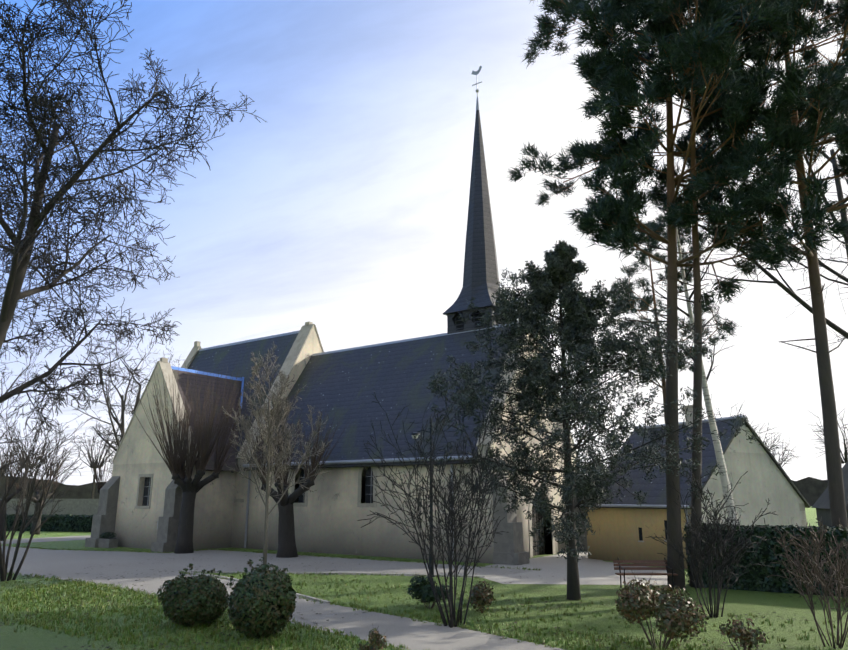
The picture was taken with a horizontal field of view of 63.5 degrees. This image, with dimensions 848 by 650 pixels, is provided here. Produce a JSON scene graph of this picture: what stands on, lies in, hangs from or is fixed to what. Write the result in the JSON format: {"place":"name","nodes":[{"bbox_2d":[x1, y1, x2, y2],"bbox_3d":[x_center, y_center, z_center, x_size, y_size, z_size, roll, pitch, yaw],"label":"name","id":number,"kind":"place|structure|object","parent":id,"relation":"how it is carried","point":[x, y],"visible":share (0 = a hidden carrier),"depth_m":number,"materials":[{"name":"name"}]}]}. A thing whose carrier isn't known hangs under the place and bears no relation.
{"place":"outdoors","nodes":[
{"label":"outdoors","id":0,"kind":"place"},
{"bbox_2d":[1,535,90,543],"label":"road","id":1,"kind":"structure","parent":0,"point":[47,539],"depth_m":47.30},
{"bbox_2d":[0,443,40,540],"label":"pollard tree","id":2,"kind":"object","parent":1,"relation":"on","point":[10,497],"visible":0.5,"depth_m":46.04,"materials":[{"name":"brown plant"}]},
{"bbox_2d":[135,474,152,508],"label":"window frame","id":3,"kind":"object","parent":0,"point":[147,494],"visible":0.92,"depth_m":40.40,"materials":[{"name":"grey stone"}]},
{"bbox_2d":[112,363,195,548],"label":"gable wall","id":4,"kind":"structure","parent":0,"point":[137,454],"depth_m":40.74,"materials":[{"name":"beige paint"}]},
{"bbox_2d":[171,366,243,471],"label":"transept roof","id":5,"kind":"structure","parent":4,"relation":"on","point":[203,391],"depth_m":42.97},
{"bbox_2d":[193,471,235,549],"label":"transept side walls","id":6,"kind":"structure","parent":0,"point":[213,517],"depth_m":39.40,"materials":[{"name":"beige paint"}]},
{"bbox_2d":[1,546,540,581],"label":"court gravel","id":7,"kind":"structure","parent":0,"point":[62,564],"depth_m":29.91,"materials":[{"name":"grey gravel"}]},
{"bbox_2d":[118,361,258,553],"bbox_3d":[-12.902,7.127,37.508,6.695,10.198,6.597,-1,-14,5],"label":"pollard tree","id":8,"kind":"object","parent":7,"relation":"on","point":[180,470],"visible":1,"depth_m":36.62,"materials":[{"name":"brown plant"}]},
{"bbox_2d":[222,341,332,568],"bbox_3d":[-6.189,5.185,27.851,4.316,9.246,3.583,-10,-17,34],"label":"young tree","id":9,"kind":"object","parent":7,"relation":"on","point":[266,437],"visible":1,"depth_m":27.83,"materials":[{"name":"brown plant"}]},
{"bbox_2d":[246,403,350,557],"bbox_3d":[-6.765,7.821,34.423,5.412,7.378,4.706,9,-17,-33],"label":"pollard tree","id":10,"kind":"object","parent":7,"relation":"on","point":[287,548],"visible":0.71,"depth_m":33.97,"materials":[{"name":"brown plant"}]},
{"bbox_2d":[86,573,564,649],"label":"footpath","id":11,"kind":"structure","parent":0,"point":[412,634],"depth_m":15.63,"materials":[{"name":"grey concrete"}]},
{"bbox_2d":[291,467,376,506],"bbox_3d":[-4.788,8.462,36.622,6.040,2.450,0.350,-10,-17,34],"label":"window","id":12,"kind":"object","parent":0,"point":[369,497],"visible":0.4,"depth_m":35.50,"materials":[{"name":"black glass"}]},
{"bbox_2d":[244,458,479,562],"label":"nave walls","id":13,"kind":"structure","parent":0,"point":[328,517],"depth_m":35.25,"materials":[{"name":"beige paint"}]},
{"bbox_2d":[188,322,517,472],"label":"church roofs","id":14,"kind":"structure","parent":13,"relation":"on","point":[397,375],"depth_m":39.46,"materials":[{"name":"stone"}]},
{"bbox_2d":[443,66,517,333],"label":"church spire","id":15,"kind":"structure","parent":14,"relation":"on","point":[480,275],"depth_m":40.96,"materials":[{"name":"stone"}]},
{"bbox_2d":[243,455,473,558],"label":"gutters and downpipes","id":16,"kind":"object","parent":13,"relation":"attached to","point":[343,462],"visible":0.52,"depth_m":35.47,"materials":[{"name":"grey metal"}]},
{"bbox_2d":[0,0,847,484],"bbox_3d":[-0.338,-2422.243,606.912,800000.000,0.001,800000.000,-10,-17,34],"label":"sky","id":17,"kind":"structure","parent":0,"point":[328,196],"depth_m":5953.20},
{"bbox_2d":[0,506,847,649],"bbox_3d":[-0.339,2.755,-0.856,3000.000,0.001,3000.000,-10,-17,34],"label":"ground","id":18,"kind":"structure","parent":0,"point":[785,606],"depth_m":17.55,"materials":[{"name":"green plant"}]},
{"bbox_2d":[0,336,69,490],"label":"tree","id":19,"kind":"object","parent":18,"relation":"on","point":[10,387],"visible":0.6,"depth_m":44.79,"materials":[{"name":"brown plant"}]},
{"bbox_2d":[9,458,71,533],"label":"pollard tree","id":20,"kind":"object","parent":18,"relation":"on","point":[37,501],"visible":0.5,"depth_m":54.16,"materials":[{"name":"brown plant"}]},
{"bbox_2d":[6,514,93,531],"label":"hedge","id":21,"kind":"object","parent":18,"relation":"on","point":[69,523],"visible":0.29,"depth_m":58.32,"materials":[{"name":"green plant"}]},
{"bbox_2d":[0,361,100,581],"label":"bare shrub","id":22,"kind":"object","parent":18,"relation":"on","point":[4,566],"visible":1,"depth_m":24.79,"materials":[{"name":"brown plant"}]},
{"bbox_2d":[6,499,98,514],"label":"boundary wall","id":23,"kind":"structure","parent":18,"relation":"on","point":[80,506],"depth_m":94.22,"materials":[{"name":"stone"}]},
{"bbox_2d":[85,451,112,493],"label":"pollard tree","id":24,"kind":"object","parent":18,"relation":"on","point":[98,484],"visible":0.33,"depth_m":45.89,"materials":[{"name":"brown plant"}]},
{"bbox_2d":[55,330,160,450],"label":"tree","id":25,"kind":"object","parent":18,"relation":"on","point":[123,400],"visible":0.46,"depth_m":75.77,"materials":[{"name":"brown plant"}]},
{"bbox_2d":[98,522,157,547],"bbox_3d":[-16.633,11.964,39.077,5.709,1.550,0.903,-8,-16,30],"label":"churchyard clutter","id":26,"kind":"object","parent":18,"relation":"on","point":[108,542],"visible":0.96,"depth_m":39.79,"materials":[{"name":"stone"}]},
{"bbox_2d":[0,0,265,441],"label":"tree","id":27,"kind":"object","parent":18,"relation":"on","point":[20,251],"visible":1,"depth_m":19.33,"materials":[{"name":"brown plant"}]},
{"bbox_2d":[91,342,180,440],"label":"tree","id":28,"kind":"object","parent":18,"relation":"on","point":[140,385],"visible":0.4,"depth_m":62.94,"materials":[{"name":"brown plant"}]},
{"bbox_2d":[156,563,233,626],"bbox_3d":[-5.222,6.239,15.851,1.611,1.405,1.722,-10,-17,34],"label":"photinia shrub","id":29,"kind":"object","parent":18,"relation":"on","point":[201,599],"visible":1,"depth_m":15.36,"materials":[{"name":"green plant"}]},
{"bbox_2d":[231,472,236,547],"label":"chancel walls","id":30,"kind":"structure","parent":18,"relation":"on","point":[233,509],"depth_m":40.45,"materials":[{"name":"beige paint"}]},
{"bbox_2d":[227,557,296,638],"bbox_3d":[-3.410,5.798,14.629,1.518,1.681,1.547,5,-15,-20],"label":"photinia shrub","id":31,"kind":"object","parent":18,"relation":"on","point":[261,601],"visible":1,"depth_m":14.21,"materials":[{"name":"green plant"}]},
{"bbox_2d":[232,326,322,547],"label":"gable wall","id":32,"kind":"structure","parent":18,"relation":"on","point":[312,345],"depth_m":40.78,"materials":[{"name":"beige paint"}]},
{"bbox_2d":[234,499,243,501],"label":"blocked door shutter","id":33,"kind":"object","parent":32,"relation":"attached to","point":[238,500],"visible":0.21,"depth_m":40.31,"materials":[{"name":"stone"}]},
{"bbox_2d":[112,321,573,461],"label":"gable copings","id":34,"kind":"object","parent":32,"relation":"attached to","point":[291,357],"visible":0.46,"depth_m":42.16,"materials":[{"name":"stone"}]},
{"bbox_2d":[187,570,484,602],"bbox_3d":[-4.323,9.176,24.877,10.464,0.055,8.094,-10,-17,34],"label":"kerb edging","id":35,"kind":"object","parent":18,"relation":"on","point":[313,598],"visible":0.6,"depth_m":25.94,"materials":[{"name":"stone"}]},
{"bbox_2d":[85,471,587,564],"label":"buttresses","id":36,"kind":"structure","parent":18,"relation":"on","point":[508,548],"depth_m":36.99,"materials":[{"name":"stone"}]},
{"bbox_2d":[357,624,387,649],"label":"shrub","id":37,"kind":"object","parent":18,"relation":"on","point":[376,638],"visible":1,"depth_m":12.37,"materials":[{"name":"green plant"}]},
{"bbox_2d":[0,476,827,505],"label":"woods band","id":38,"kind":"object","parent":18,"relation":"on","point":[811,489],"visible":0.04,"depth_m":218.05,"materials":[{"name":"plant"}]},
{"bbox_2d":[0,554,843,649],"bbox_3d":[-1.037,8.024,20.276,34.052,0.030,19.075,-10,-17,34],"label":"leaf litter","id":39,"kind":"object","parent":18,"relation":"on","point":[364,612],"visible":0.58,"depth_m":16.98,"materials":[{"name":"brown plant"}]},
{"bbox_2d":[411,417,434,576],"bbox_3d":[-0.065,6.460,26.020,0.924,5.880,0.380,0,-14,-1],"label":"lamp post","id":40,"kind":"object","parent":18,"relation":"on","point":[431,509],"visible":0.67,"depth_m":25.86,"materials":[{"name":"grey metal"}]},
{"bbox_2d":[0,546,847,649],"bbox_3d":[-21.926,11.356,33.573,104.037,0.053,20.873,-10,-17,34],"label":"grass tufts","id":41,"kind":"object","parent":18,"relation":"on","point":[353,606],"visible":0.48,"depth_m":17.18,"materials":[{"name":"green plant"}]},
{"bbox_2d":[0,394,847,498],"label":"tree belt","id":42,"kind":"object","parent":18,"relation":"on","point":[108,450],"visible":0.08,"depth_m":133.35,"materials":[{"name":"brown plant"}]},
{"bbox_2d":[407,574,448,608],"bbox_3d":[0.170,7.094,18.374,1.266,0.952,0.854,1,-14,-6],"label":"shrub","id":43,"kind":"object","parent":18,"relation":"on","point":[422,589],"visible":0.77,"depth_m":18.23,"materials":[{"name":"green plant"}]},
{"bbox_2d":[357,388,517,627],"bbox_3d":[0.436,4.156,16.054,4.177,5.532,3.890,7,-16,-26],"label":"bare shrub","id":44,"kind":"object","parent":18,"relation":"on","point":[452,513],"visible":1,"depth_m":16.13,"materials":[{"name":"brown plant"}]},
{"bbox_2d":[468,579,493,612],"bbox_3d":[1.545,6.935,17.697,0.752,0.925,1.434,-7,-15,24],"label":"shrub","id":45,"kind":"object","parent":18,"relation":"on","point":[482,596],"visible":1,"depth_m":17.28,"materials":[{"name":"green plant"}]},
{"bbox_2d":[478,333,575,563],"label":"front wall","id":46,"kind":"structure","parent":18,"relation":"on","point":[487,556],"depth_m":33.42,"materials":[{"name":"beige paint"}]},
{"bbox_2d":[528,480,555,557],"bbox_3d":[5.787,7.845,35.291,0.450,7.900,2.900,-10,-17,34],"label":"door","id":47,"kind":"structure","parent":46,"relation":"attached to","point":[532,543],"depth_m":35.08,"materials":[{"name":"brown wood"}]},
{"bbox_2d":[483,551,666,584],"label":"paved forecourt","id":48,"kind":"structure","parent":18,"relation":"on","point":[595,572],"depth_m":26.38,"materials":[{"name":"grey concrete"}]},
{"bbox_2d":[417,240,760,599],"bbox_3d":[4.785,2.540,21.001,8.400,11.053,8.218,9,-17,-32],"label":"conifer tree","id":49,"kind":"object","parent":18,"relation":"on","point":[559,261],"depth_m":20.81,"materials":[{"name":"green plant"}]},
{"bbox_2d":[613,557,677,589],"bbox_3d":[7.200,8.075,22.238,1.900,0.943,0.737,0,-14,1],"label":"park bench","id":50,"kind":"object","parent":18,"relation":"on","point":[655,567],"visible":0.85,"depth_m":22.51,"materials":[{"name":"brown wood"}]},
{"bbox_2d":[614,570,708,649],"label":"yellow shrub","id":51,"kind":"object","parent":18,"relation":"on","point":[675,616],"visible":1,"depth_m":13.21,"materials":[{"name":"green plant"}]},
{"bbox_2d":[553,0,793,587],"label":"pine","id":52,"kind":"object","parent":18,"relation":"on","point":[609,148],"depth_m":24.80,"materials":[{"name":"green plant"}]},
{"bbox_2d":[507,0,847,588],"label":"pine","id":53,"kind":"object","parent":18,"relation":"on","point":[623,85],"depth_m":24.34,"materials":[{"name":"green plant"}]},
{"bbox_2d":[627,158,741,524],"bbox_3d":[10.063,1.492,25.669,4.074,15.380,5.780,-10,-17,34],"label":"tree","id":54,"kind":"object","parent":18,"relation":"on","point":[724,478],"visible":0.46,"depth_m":24.81,"materials":[{"name":"white plant"}]},
{"bbox_2d":[579,405,810,568],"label":"house","id":55,"kind":"structure","parent":18,"relation":"on","point":[625,527],"depth_m":30.94,"materials":[{"name":"paint"}]},
{"bbox_2d":[645,465,776,617],"bbox_3d":[7.429,5.437,17.415,3.093,3.699,2.652,0,-14,1],"label":"bare shrub","id":56,"kind":"object","parent":18,"relation":"on","point":[708,544],"visible":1,"depth_m":17.11,"materials":[{"name":"brown plant"}]},
{"bbox_2d":[619,62,847,338],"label":"tall bare tree","id":57,"kind":"object","parent":18,"relation":"on","point":[803,303],"visible":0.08,"depth_m":48.48,"materials":[{"name":"brown plant"}]},
{"bbox_2d":[623,0,847,527],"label":"pine","id":58,"kind":"object","parent":18,"relation":"on","point":[731,111],"depth_m":22.80,"materials":[{"name":"green plant"}]},
{"bbox_2d":[718,615,770,649],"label":"shrub","id":59,"kind":"object","parent":18,"relation":"on","point":[746,639],"visible":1,"depth_m":12.28,"materials":[{"name":"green plant"}]},
{"bbox_2d":[682,523,847,596],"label":"hedge","id":60,"kind":"object","parent":18,"relation":"on","point":[754,578],"visible":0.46,"depth_m":21.49,"materials":[{"name":"green plant"}]},
{"bbox_2d":[691,23,847,285],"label":"tall bare tree","id":61,"kind":"object","parent":18,"relation":"on","point":[834,272],"visible":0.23,"depth_m":45.66,"materials":[{"name":"brown plant"}]},
{"bbox_2d":[767,516,847,648],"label":"bare shrub","id":62,"kind":"object","parent":18,"relation":"on","point":[817,565],"visible":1,"depth_m":13.64,"materials":[{"name":"brown plant"}]},
{"bbox_2d":[784,169,847,348],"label":"tall bare tree","id":63,"kind":"object","parent":18,"relation":"on","point":[843,242],"visible":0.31,"depth_m":47.42,"materials":[{"name":"brown plant"}]},
{"bbox_2d":[606,213,738,422],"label":"pine","id":64,"kind":"object","parent":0,"point":[652,225],"depth_m":47.50,"materials":[{"name":"green plant"}]},
{"bbox_2d":[811,461,847,526],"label":"house","id":65,"kind":"structure","parent":0,"point":[821,505],"depth_m":58.92,"materials":[{"name":"grey wood"}]}
]}

